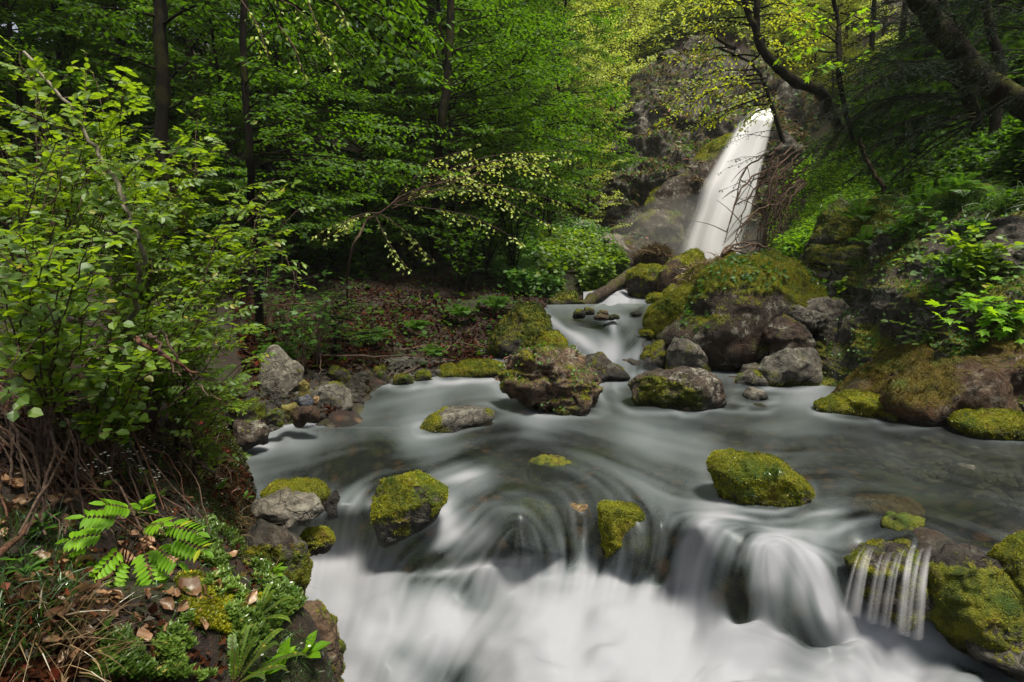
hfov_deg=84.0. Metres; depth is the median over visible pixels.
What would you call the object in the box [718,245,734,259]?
dead branch
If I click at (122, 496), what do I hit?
twig
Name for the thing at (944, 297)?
leafy plant
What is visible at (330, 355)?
fallen branch
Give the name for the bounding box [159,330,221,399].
twig
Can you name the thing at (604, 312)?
stone
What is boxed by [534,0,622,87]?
maple tree
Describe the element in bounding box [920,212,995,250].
leafy plant
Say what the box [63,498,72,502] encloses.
dead leaf
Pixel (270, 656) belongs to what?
grass
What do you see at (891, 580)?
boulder
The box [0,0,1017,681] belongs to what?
ground
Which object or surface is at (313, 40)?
hornbeam branch
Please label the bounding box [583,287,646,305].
chute water
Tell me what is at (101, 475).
twig
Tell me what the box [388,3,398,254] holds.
tree trunk
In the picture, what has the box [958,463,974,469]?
stone
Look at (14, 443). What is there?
twig
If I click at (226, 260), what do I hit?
rose bush
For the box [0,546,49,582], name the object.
leafy plant
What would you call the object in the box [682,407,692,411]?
stone
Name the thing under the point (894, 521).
stone
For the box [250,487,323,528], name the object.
boulder
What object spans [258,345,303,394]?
boulder
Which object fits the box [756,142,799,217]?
dead branch
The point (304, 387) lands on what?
stone
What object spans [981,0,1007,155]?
tree trunk
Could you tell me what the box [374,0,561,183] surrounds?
beech tree
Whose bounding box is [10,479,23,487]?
dead leaf
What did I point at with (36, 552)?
dead leaf
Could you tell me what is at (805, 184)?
dead branch
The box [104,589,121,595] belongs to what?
dead leaf
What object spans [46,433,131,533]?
twig
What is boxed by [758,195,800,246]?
dead branch
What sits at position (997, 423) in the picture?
boulder
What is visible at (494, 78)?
beech tree
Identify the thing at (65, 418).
twig
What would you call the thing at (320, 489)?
moss
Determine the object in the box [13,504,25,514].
dead leaf
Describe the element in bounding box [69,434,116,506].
twig
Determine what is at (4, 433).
twig
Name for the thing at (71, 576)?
dead leaf
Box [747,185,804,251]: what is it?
dead branch
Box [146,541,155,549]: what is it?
dead leaf
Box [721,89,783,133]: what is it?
maple branch
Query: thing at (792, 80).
maple tree
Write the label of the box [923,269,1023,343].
leafy plant
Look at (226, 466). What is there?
grass
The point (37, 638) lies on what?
dead leaf
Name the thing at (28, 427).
twig
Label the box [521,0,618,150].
maple tree
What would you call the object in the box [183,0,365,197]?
beech tree
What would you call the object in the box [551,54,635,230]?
maple tree
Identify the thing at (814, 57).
hazel tree
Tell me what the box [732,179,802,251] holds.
dead branch
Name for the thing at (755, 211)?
dead branch
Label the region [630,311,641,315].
stone
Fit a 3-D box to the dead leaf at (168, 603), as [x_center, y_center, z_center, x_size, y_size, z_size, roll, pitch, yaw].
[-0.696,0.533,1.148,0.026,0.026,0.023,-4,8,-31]
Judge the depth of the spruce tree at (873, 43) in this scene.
21.69 m
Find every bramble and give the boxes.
[0,215,146,483]
[43,279,211,488]
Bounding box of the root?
[164,420,219,479]
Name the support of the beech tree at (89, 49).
on the ground at (302, 620)
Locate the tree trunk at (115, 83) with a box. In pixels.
[109,0,129,196]
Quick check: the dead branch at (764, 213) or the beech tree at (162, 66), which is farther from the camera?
the dead branch at (764, 213)
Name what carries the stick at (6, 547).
on the leaf litter at (38, 669)
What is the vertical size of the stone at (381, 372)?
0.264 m
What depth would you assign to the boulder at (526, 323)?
6.93 m
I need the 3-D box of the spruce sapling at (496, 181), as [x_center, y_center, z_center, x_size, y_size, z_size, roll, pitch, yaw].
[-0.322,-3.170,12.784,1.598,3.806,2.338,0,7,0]
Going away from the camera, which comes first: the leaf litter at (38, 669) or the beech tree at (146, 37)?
the leaf litter at (38, 669)
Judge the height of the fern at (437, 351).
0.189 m
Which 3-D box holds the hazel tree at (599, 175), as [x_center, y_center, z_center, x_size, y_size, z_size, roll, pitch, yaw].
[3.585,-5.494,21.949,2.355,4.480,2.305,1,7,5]
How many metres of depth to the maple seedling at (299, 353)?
5.03 m
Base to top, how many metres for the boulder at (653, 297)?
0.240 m
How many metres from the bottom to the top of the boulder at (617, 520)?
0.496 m
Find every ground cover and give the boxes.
[83,513,308,681]
[146,425,264,569]
[173,559,272,634]
[200,389,292,469]
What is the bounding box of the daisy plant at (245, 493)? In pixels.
[243,490,253,497]
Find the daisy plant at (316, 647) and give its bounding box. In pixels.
[297,630,330,657]
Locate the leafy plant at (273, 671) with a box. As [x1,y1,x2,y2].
[247,654,284,674]
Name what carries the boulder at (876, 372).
on the ground at (302, 620)
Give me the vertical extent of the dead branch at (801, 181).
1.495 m
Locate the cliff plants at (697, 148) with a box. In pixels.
[590,32,817,247]
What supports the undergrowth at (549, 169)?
on the ground at (302, 620)
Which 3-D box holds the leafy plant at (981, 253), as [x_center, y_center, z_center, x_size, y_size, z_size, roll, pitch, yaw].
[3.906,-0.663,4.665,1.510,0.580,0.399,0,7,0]
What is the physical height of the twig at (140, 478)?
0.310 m
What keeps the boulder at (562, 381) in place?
in the stream water at (498, 571)
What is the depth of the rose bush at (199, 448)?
2.19 m
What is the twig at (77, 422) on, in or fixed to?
on the leaf litter at (38, 669)
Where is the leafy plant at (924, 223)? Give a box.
[886,206,943,237]
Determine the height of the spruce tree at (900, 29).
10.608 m
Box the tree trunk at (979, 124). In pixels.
[948,66,984,142]
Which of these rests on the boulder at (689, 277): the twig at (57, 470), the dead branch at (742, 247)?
the dead branch at (742, 247)
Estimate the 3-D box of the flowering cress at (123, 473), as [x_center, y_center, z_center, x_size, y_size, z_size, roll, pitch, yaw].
[-1.363,0.416,1.992,0.066,0.140,0.078,0,7,0]
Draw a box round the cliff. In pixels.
[585,35,824,255]
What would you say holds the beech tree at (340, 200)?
on the ground at (302, 620)
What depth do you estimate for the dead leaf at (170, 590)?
1.19 m
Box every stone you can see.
[225,397,265,427]
[233,419,269,451]
[264,408,285,426]
[281,402,297,419]
[291,406,319,427]
[298,380,310,403]
[298,394,313,405]
[312,396,318,405]
[328,365,350,382]
[371,364,390,380]
[393,372,413,384]
[414,368,432,380]
[439,368,454,377]
[529,454,571,465]
[571,503,587,512]
[572,308,585,318]
[584,307,594,314]
[593,313,608,320]
[597,309,608,315]
[608,314,619,320]
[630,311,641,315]
[638,328,653,337]
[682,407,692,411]
[733,368,769,386]
[739,362,759,372]
[742,387,768,400]
[752,403,767,406]
[880,511,924,530]
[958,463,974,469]
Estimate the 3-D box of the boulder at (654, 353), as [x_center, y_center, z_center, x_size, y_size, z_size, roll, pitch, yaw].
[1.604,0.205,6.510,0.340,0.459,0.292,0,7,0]
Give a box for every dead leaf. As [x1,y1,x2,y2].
[0,527,8,536]
[1,473,15,484]
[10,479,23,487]
[12,494,31,503]
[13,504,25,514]
[17,585,36,600]
[18,577,38,592]
[30,550,46,560]
[32,623,50,640]
[37,619,60,625]
[41,549,50,556]
[41,629,59,642]
[45,606,64,624]
[47,495,60,502]
[55,595,66,603]
[57,649,65,662]
[58,513,74,526]
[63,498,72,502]
[64,489,78,494]
[68,571,80,582]
[69,647,83,662]
[74,583,99,592]
[76,555,92,561]
[81,624,93,634]
[84,635,95,650]
[94,593,109,603]
[95,589,111,593]
[99,608,108,614]
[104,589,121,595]
[110,594,130,598]
[110,609,118,617]
[126,552,135,560]
[130,529,138,534]
[137,627,152,640]
[142,620,156,627]
[144,535,154,542]
[144,588,151,598]
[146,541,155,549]
[152,583,164,589]
[159,597,174,610]
[162,586,173,593]
[163,620,168,632]
[167,555,179,562]
[171,588,180,596]
[176,599,188,611]
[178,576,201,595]
[187,620,194,630]
[200,617,208,629]
[203,584,212,597]
[216,579,223,587]
[228,550,237,556]
[244,589,256,603]
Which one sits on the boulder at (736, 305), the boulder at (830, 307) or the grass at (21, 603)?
the boulder at (830, 307)
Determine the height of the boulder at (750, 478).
0.429 m
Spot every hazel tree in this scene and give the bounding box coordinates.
[565,0,635,136]
[577,141,620,219]
[606,0,667,66]
[750,0,789,13]
[751,0,815,81]
[777,0,861,96]
[796,0,879,103]
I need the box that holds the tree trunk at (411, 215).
[403,0,418,268]
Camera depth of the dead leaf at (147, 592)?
1.14 m
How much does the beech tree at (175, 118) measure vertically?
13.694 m
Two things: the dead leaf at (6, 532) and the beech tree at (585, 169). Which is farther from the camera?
the beech tree at (585, 169)
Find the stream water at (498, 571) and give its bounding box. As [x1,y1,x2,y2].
[244,303,1023,681]
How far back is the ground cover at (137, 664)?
1.26 m
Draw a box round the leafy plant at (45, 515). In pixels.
[24,507,60,537]
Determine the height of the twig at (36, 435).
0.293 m
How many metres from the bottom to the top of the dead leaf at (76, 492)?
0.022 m
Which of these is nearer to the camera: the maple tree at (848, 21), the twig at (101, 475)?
the twig at (101, 475)
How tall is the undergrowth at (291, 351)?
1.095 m
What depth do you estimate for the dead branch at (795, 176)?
13.39 m
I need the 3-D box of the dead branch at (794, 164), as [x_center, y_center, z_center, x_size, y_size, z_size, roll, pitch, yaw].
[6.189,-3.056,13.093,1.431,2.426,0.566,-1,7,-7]
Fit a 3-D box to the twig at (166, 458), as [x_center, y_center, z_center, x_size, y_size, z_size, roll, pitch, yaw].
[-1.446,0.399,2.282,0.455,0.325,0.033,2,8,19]
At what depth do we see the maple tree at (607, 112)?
22.86 m
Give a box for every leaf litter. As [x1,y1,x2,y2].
[0,345,266,681]
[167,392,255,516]
[227,275,547,374]
[246,339,374,413]
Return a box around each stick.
[0,469,125,557]
[4,365,29,425]
[52,560,130,621]
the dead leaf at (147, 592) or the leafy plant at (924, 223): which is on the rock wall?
the leafy plant at (924, 223)
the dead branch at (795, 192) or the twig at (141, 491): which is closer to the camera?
the twig at (141, 491)
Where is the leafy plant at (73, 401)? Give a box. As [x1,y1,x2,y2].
[64,394,88,413]
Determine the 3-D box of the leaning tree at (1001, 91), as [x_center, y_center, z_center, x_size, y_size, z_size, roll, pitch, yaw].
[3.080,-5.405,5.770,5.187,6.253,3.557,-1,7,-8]
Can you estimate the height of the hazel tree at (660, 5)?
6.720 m
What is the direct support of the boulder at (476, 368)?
on the ground at (302, 620)
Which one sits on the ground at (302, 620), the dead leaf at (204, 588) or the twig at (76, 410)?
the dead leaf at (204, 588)
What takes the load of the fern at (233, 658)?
on the ground at (302, 620)
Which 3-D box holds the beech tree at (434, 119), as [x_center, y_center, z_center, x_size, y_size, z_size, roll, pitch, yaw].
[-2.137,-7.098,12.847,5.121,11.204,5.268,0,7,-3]
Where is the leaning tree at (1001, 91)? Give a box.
[906,0,1023,121]
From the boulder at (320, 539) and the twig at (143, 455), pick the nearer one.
the twig at (143, 455)
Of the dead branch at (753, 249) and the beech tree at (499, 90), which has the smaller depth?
the dead branch at (753, 249)
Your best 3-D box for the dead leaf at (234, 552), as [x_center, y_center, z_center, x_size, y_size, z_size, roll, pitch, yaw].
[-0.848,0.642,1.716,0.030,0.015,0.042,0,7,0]
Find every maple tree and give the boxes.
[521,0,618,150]
[529,19,613,219]
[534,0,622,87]
[542,0,634,164]
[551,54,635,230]
[559,0,661,75]
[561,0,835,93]
[575,25,643,206]
[584,0,665,108]
[648,0,843,142]
[752,2,868,75]
[774,0,881,140]
[782,0,916,74]
[823,0,909,42]
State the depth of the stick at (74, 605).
1.01 m
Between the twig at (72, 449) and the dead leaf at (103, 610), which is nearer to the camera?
the dead leaf at (103, 610)
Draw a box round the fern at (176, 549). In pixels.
[55,498,213,586]
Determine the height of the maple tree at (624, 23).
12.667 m
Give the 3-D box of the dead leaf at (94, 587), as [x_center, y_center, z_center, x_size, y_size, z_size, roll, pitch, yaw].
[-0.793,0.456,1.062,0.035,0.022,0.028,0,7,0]
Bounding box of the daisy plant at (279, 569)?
[260,558,286,576]
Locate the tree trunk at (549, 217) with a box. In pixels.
[546,166,551,237]
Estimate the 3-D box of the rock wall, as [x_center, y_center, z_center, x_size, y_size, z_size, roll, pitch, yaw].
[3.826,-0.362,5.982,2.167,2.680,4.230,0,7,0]
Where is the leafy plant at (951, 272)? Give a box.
[907,249,979,291]
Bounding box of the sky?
[0,0,470,44]
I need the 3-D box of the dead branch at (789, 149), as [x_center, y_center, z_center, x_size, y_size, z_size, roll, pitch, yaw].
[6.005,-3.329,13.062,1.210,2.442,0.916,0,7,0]
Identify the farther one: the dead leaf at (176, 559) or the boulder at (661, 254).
the boulder at (661, 254)
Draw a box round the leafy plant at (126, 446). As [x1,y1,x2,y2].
[108,436,134,453]
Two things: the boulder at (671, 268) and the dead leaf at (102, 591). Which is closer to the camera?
the dead leaf at (102, 591)
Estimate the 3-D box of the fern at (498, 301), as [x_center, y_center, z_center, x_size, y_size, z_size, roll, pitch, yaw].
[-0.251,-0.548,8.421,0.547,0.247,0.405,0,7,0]
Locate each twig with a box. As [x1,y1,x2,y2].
[0,381,57,535]
[0,386,67,535]
[0,407,49,494]
[0,408,28,500]
[0,418,17,517]
[0,424,59,499]
[0,425,60,534]
[0,429,91,534]
[0,436,76,514]
[0,442,30,486]
[2,412,131,518]
[4,426,46,535]
[6,399,16,462]
[7,433,35,486]
[8,402,13,485]
[11,396,54,487]
[12,431,114,535]
[15,390,83,454]
[17,402,71,535]
[20,437,107,534]
[25,406,40,466]
[25,427,145,534]
[34,436,67,534]
[43,424,49,530]
[46,416,147,535]
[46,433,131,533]
[49,439,73,511]
[52,422,163,532]
[52,425,106,498]
[58,402,140,500]
[62,403,125,522]
[63,393,160,515]
[65,391,81,425]
[69,422,84,518]
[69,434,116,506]
[73,395,110,499]
[73,429,138,503]
[74,390,79,486]
[74,401,84,484]
[76,428,179,478]
[81,373,188,501]
[82,360,143,495]
[83,435,93,528]
[88,401,164,535]
[93,407,200,524]
[98,441,181,534]
[113,434,170,531]
[115,427,185,505]
[123,439,182,533]
[130,425,206,524]
[131,431,164,510]
[132,422,193,486]
[134,335,198,373]
[137,433,171,520]
[144,426,209,534]
[147,333,181,376]
[154,420,164,468]
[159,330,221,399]
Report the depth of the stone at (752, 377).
5.74 m
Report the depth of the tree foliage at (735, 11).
27.18 m
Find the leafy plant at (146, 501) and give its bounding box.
[129,494,157,516]
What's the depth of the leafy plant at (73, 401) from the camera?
2.12 m
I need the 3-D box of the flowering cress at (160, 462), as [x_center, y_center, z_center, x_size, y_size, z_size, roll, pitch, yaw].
[-1.415,0.445,2.265,0.064,0.145,0.065,-5,9,-33]
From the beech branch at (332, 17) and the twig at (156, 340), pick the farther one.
the beech branch at (332, 17)
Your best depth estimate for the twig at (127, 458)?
2.07 m
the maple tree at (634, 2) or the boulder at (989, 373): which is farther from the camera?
the maple tree at (634, 2)
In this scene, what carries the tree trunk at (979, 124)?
on the ground at (302, 620)
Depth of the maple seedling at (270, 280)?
6.22 m
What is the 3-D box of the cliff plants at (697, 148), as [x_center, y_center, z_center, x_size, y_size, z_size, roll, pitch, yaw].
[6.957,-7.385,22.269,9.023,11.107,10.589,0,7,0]
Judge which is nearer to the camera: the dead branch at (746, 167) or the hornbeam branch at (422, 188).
the hornbeam branch at (422, 188)
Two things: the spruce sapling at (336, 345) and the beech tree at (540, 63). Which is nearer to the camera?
the spruce sapling at (336, 345)
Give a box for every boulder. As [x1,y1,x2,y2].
[244,518,313,595]
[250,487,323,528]
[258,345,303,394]
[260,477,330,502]
[300,525,335,556]
[303,599,346,681]
[311,380,352,410]
[322,491,339,518]
[370,469,448,547]
[419,405,495,432]
[438,358,503,377]
[485,300,553,359]
[496,342,604,415]
[536,329,568,346]
[547,289,579,304]
[572,220,630,250]
[585,351,629,382]
[597,499,644,557]
[622,358,641,365]
[625,240,639,251]
[625,263,661,298]
[627,366,726,410]
[630,241,677,266]
[632,208,686,252]
[640,339,665,368]
[642,284,693,338]
[643,132,734,238]
[644,291,662,303]
[656,245,838,371]
[656,247,706,292]
[661,284,675,295]
[665,338,710,371]
[670,247,737,289]
[706,447,814,506]
[757,347,822,386]
[762,313,815,354]
[787,303,830,330]
[806,296,849,321]
[813,388,882,417]
[831,338,935,394]
[843,537,934,631]
[877,411,905,422]
[878,333,1023,425]
[913,527,1023,654]
[947,408,1023,440]
[965,640,1023,681]
[986,530,1023,592]
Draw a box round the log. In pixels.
[577,266,635,303]
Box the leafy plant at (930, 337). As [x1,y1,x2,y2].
[879,313,938,345]
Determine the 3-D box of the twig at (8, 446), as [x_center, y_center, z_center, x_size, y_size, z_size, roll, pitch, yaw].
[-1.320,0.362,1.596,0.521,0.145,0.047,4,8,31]
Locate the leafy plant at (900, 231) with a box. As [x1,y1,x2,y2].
[873,217,909,248]
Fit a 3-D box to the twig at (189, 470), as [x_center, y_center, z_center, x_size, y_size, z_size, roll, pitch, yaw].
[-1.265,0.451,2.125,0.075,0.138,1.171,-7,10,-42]
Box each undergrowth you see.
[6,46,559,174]
[117,156,489,278]
[228,271,541,368]
[467,204,629,296]
[475,104,606,209]
[536,225,629,292]
[765,146,874,257]
[785,89,1023,257]
[819,0,1023,148]
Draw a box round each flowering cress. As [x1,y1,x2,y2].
[78,452,112,498]
[115,443,132,477]
[122,446,149,484]
[138,465,167,503]
[147,435,166,467]
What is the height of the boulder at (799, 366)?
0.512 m
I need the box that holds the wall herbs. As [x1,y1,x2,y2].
[802,184,1023,402]
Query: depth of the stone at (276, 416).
3.91 m
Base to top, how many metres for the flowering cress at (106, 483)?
0.147 m
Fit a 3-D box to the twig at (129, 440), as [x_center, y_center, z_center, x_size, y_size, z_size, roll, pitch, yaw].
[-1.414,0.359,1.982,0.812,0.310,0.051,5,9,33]
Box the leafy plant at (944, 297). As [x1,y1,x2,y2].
[925,289,951,304]
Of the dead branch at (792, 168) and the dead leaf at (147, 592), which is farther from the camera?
the dead branch at (792, 168)
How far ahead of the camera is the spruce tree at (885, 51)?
13.66 m
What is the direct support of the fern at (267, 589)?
on the ground at (302, 620)
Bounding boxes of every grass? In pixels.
[0,327,224,522]
[0,499,132,680]
[0,562,168,681]
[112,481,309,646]
[166,429,242,494]
[231,479,319,589]
[241,623,338,681]
[248,358,372,399]
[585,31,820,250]
[816,176,1023,218]
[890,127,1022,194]
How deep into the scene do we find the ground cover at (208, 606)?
1.24 m
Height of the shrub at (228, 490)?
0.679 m
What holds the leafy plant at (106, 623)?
on the ground at (302, 620)
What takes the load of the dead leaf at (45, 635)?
on the ground at (302, 620)
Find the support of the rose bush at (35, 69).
on the ground at (302, 620)
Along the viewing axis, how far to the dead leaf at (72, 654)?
0.90 m
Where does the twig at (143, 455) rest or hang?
on the ground at (302, 620)
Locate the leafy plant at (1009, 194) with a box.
[986,188,1023,212]
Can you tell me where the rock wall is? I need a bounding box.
[798,183,1023,411]
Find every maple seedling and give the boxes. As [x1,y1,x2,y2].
[216,225,297,332]
[246,254,326,349]
[277,301,324,376]
[299,272,357,366]
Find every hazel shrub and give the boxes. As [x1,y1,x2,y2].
[0,45,156,323]
[153,222,262,381]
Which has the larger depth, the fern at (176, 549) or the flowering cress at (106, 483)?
the flowering cress at (106, 483)
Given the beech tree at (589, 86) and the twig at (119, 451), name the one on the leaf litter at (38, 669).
the twig at (119, 451)
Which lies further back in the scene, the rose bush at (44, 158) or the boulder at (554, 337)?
the boulder at (554, 337)
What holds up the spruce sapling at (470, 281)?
on the ground at (302, 620)
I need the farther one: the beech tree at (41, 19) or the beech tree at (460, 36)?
the beech tree at (460, 36)
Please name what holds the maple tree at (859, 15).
on the ground at (302, 620)
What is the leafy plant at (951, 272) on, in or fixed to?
on the rock wall
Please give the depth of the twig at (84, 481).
1.67 m
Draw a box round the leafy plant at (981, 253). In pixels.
[892,222,1023,295]
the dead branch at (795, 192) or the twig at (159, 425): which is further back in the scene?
the dead branch at (795, 192)
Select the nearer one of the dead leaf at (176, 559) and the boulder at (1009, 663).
the dead leaf at (176, 559)
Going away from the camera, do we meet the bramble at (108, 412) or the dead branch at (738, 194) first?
the bramble at (108, 412)
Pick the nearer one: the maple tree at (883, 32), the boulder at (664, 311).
the boulder at (664, 311)
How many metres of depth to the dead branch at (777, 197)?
12.62 m
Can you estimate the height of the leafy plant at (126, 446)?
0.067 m
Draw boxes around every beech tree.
[0,0,125,108]
[0,0,144,231]
[0,0,149,187]
[0,0,155,185]
[0,0,238,247]
[0,0,263,167]
[0,12,76,89]
[6,0,182,83]
[6,0,240,261]
[40,0,274,166]
[49,0,352,240]
[50,6,194,70]
[59,0,268,301]
[121,0,360,226]
[124,0,343,293]
[149,13,317,155]
[176,3,400,193]
[178,0,464,330]
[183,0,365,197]
[189,0,403,286]
[189,0,443,261]
[245,0,462,207]
[264,0,450,277]
[269,11,423,99]
[308,0,533,253]
[331,2,484,152]
[341,0,564,279]
[350,5,519,183]
[357,0,638,276]
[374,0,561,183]
[397,3,551,141]
[405,0,597,228]
[416,0,553,202]
[422,0,609,214]
[459,0,600,205]
[460,0,588,109]
[483,0,646,221]
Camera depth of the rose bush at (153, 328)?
2.02 m
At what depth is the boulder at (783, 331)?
6.01 m
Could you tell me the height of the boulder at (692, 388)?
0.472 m
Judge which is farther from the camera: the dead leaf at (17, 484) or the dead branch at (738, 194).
the dead branch at (738, 194)
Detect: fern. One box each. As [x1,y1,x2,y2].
[55,498,213,586]
[227,625,310,681]
[252,583,296,621]
[257,342,292,352]
[350,327,392,343]
[398,320,434,332]
[418,344,449,356]
[444,304,479,319]
[477,295,512,311]
[839,199,877,220]
[848,225,875,244]
[885,213,922,232]
[897,182,941,205]
[925,172,994,195]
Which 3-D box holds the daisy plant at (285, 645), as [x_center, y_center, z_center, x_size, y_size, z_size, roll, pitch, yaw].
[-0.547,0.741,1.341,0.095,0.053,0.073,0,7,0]
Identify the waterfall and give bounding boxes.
[686,109,772,259]
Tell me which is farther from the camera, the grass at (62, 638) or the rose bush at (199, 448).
the rose bush at (199, 448)
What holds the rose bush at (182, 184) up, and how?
on the ground at (302, 620)
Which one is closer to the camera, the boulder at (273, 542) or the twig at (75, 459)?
the twig at (75, 459)
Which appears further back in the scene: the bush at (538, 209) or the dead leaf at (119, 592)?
the bush at (538, 209)
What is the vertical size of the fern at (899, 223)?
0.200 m
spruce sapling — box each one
[277,282,399,367]
[415,185,509,290]
[463,115,531,251]
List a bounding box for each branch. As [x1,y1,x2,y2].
[241,0,350,82]
[256,0,468,108]
[266,300,340,306]
[292,300,366,317]
[311,143,586,303]
[321,354,439,358]
[362,298,404,305]
[388,365,422,375]
[400,344,469,350]
[459,342,488,346]
[474,339,487,348]
[696,166,780,242]
[715,130,778,226]
[717,200,779,250]
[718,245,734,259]
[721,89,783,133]
[721,250,746,257]
[722,148,780,228]
[722,163,782,245]
[722,241,757,254]
[725,175,785,240]
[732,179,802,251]
[735,243,765,249]
[741,145,793,243]
[744,157,806,251]
[744,180,804,242]
[746,200,794,245]
[746,245,774,254]
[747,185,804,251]
[751,173,792,245]
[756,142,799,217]
[756,146,808,214]
[756,167,785,251]
[756,168,805,231]
[757,176,799,236]
[758,189,792,247]
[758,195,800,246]
[759,182,800,242]
[761,181,807,248]
[761,196,802,249]
[767,179,800,248]
[769,183,804,243]
[774,159,828,228]
[781,153,821,215]
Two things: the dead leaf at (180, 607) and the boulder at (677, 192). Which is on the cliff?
the boulder at (677, 192)
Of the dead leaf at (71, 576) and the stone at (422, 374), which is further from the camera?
the stone at (422, 374)
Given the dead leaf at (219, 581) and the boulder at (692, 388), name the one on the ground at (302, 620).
the dead leaf at (219, 581)
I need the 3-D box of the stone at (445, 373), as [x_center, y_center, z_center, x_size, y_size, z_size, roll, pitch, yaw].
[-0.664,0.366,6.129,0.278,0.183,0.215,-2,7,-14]
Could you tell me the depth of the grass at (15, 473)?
1.74 m
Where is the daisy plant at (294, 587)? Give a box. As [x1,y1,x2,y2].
[272,575,297,590]
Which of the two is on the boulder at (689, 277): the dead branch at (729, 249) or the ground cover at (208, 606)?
the dead branch at (729, 249)
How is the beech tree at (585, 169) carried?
on the ground at (302, 620)
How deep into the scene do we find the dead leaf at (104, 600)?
1.08 m
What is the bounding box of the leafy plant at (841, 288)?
[831,276,848,298]
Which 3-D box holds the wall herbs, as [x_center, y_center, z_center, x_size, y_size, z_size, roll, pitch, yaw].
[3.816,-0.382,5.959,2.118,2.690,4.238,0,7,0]
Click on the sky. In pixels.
(13, 27)
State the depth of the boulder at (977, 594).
2.42 m
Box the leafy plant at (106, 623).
[80,615,114,639]
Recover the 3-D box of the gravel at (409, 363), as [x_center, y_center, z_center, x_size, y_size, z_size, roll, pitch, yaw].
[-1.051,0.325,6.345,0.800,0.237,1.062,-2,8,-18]
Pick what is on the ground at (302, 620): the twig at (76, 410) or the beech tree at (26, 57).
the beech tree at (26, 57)
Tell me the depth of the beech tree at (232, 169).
8.66 m
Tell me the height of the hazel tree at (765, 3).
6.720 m
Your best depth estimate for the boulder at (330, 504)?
2.97 m
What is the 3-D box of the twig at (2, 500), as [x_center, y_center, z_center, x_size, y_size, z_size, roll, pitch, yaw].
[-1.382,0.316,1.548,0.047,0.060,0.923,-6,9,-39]
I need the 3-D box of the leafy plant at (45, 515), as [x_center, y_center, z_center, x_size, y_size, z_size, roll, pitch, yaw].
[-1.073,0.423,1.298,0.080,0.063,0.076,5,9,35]
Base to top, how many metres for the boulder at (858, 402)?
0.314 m
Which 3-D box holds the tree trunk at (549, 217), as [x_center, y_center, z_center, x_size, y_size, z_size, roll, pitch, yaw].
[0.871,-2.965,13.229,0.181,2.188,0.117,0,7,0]
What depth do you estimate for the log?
9.79 m
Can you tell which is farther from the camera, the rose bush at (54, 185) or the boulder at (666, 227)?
the boulder at (666, 227)
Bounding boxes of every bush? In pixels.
[0,36,153,417]
[0,113,164,453]
[22,51,181,385]
[44,223,265,460]
[72,96,278,406]
[93,178,315,443]
[143,292,276,461]
[168,385,254,483]
[401,155,464,261]
[421,204,499,297]
[445,133,528,275]
[480,148,553,268]
[506,98,585,226]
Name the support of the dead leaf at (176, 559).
on the ground at (302, 620)
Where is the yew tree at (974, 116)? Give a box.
[782,0,1023,193]
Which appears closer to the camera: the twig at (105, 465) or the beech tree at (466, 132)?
the twig at (105, 465)
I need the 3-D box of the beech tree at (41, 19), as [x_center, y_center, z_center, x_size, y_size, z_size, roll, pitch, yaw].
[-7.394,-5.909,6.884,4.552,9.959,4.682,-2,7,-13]
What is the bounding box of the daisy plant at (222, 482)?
[213,478,227,488]
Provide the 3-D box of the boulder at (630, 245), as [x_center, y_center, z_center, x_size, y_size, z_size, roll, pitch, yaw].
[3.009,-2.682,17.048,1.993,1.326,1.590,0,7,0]
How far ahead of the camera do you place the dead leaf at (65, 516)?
1.42 m
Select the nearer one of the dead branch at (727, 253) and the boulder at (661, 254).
the dead branch at (727, 253)
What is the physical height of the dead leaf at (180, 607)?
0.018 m
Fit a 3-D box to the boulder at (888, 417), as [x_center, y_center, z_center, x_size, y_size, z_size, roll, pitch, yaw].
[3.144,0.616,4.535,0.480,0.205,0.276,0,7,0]
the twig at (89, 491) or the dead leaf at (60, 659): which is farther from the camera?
the twig at (89, 491)
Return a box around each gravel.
[241,361,371,459]
[384,356,446,384]
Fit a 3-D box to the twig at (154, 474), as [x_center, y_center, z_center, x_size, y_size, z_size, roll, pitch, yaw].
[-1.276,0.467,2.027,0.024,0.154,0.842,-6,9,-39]
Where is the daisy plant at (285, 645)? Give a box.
[261,637,296,664]
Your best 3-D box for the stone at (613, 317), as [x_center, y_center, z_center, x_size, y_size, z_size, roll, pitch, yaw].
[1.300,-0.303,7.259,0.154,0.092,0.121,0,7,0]
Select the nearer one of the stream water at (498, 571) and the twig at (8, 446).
the twig at (8, 446)
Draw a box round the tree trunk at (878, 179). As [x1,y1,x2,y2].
[858,138,886,195]
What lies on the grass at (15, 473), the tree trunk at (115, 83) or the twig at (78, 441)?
the twig at (78, 441)
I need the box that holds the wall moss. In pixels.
[798,182,1023,401]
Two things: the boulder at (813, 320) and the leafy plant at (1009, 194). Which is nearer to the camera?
the leafy plant at (1009, 194)
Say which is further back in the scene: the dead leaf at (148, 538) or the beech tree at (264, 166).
the beech tree at (264, 166)
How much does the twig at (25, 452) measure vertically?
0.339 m

